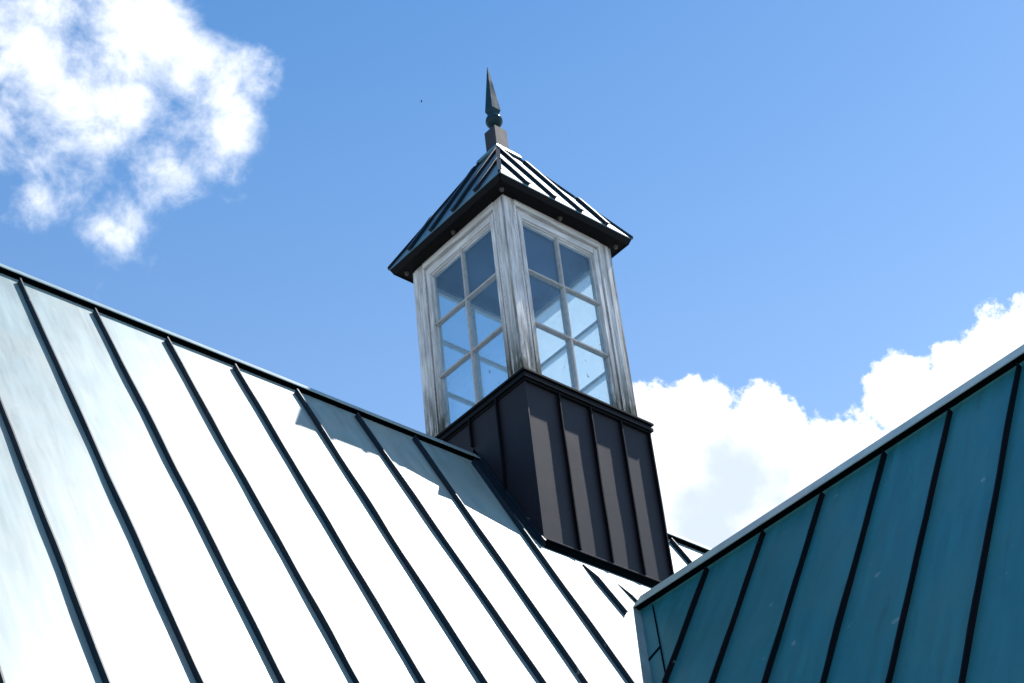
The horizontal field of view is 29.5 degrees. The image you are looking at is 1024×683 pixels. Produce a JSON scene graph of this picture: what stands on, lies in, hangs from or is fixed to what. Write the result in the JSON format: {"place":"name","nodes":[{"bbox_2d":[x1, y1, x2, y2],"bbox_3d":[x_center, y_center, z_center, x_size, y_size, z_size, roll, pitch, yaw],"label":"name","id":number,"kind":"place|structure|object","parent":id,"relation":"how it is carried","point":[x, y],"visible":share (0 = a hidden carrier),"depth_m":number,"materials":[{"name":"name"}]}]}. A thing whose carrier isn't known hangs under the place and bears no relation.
{"place":"outdoors","nodes":[
{"label":"outdoors","id":0,"kind":"place"},
{"bbox_2d":[0,263,1023,682],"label":"house","id":1,"kind":"structure","parent":0,"point":[174,507],"depth_m":10.53,"materials":[{"name":"paint"}]},
{"bbox_2d":[387,67,673,587],"bbox_3d":[0.042,-0.241,15.086,1.426,5.420,1.426,24,-47,-33],"label":"cupola","id":2,"kind":"object","parent":1,"relation":"on","point":[553,431],"visible":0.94,"depth_m":14.47,"materials":[{"name":"brown metal"}]},
{"bbox_2d":[422,202,513,434],"bbox_3d":[-0.312,-0.141,14.590,0.106,1.752,0.920,24,-47,-33],"label":"window","id":3,"kind":"structure","parent":2,"relation":"in","point":[456,249],"depth_m":14.76,"materials":[{"name":"white wood"}]},
{"bbox_2d":[436,278,506,424],"bbox_3d":[-0.251,0.297,15.157,0.920,1.752,0.106,24,-47,-33],"label":"window","id":4,"kind":"structure","parent":2,"relation":"in","point":[447,290],"depth_m":15.43,"materials":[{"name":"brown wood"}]},
{"bbox_2d":[513,199,625,410],"bbox_3d":[0.401,-0.231,14.584,0.920,1.752,0.106,24,-47,-33],"label":"window","id":5,"kind":"structure","parent":2,"relation":"in","point":[528,218],"depth_m":14.75,"materials":[{"name":"white wood"}]},
{"bbox_2d":[533,259,610,404],"bbox_3d":[0.462,0.206,15.150,0.106,1.752,0.920,24,-47,-33],"label":"window","id":6,"kind":"structure","parent":2,"relation":"in","point":[555,363],"depth_m":15.31,"materials":[{"name":"clear glass"}]},
{"bbox_2d":[0,0,1023,548],"label":"sky","id":7,"kind":"structure","parent":0,"point":[821,202],"materials":[{"name":"blue"}]}
]}

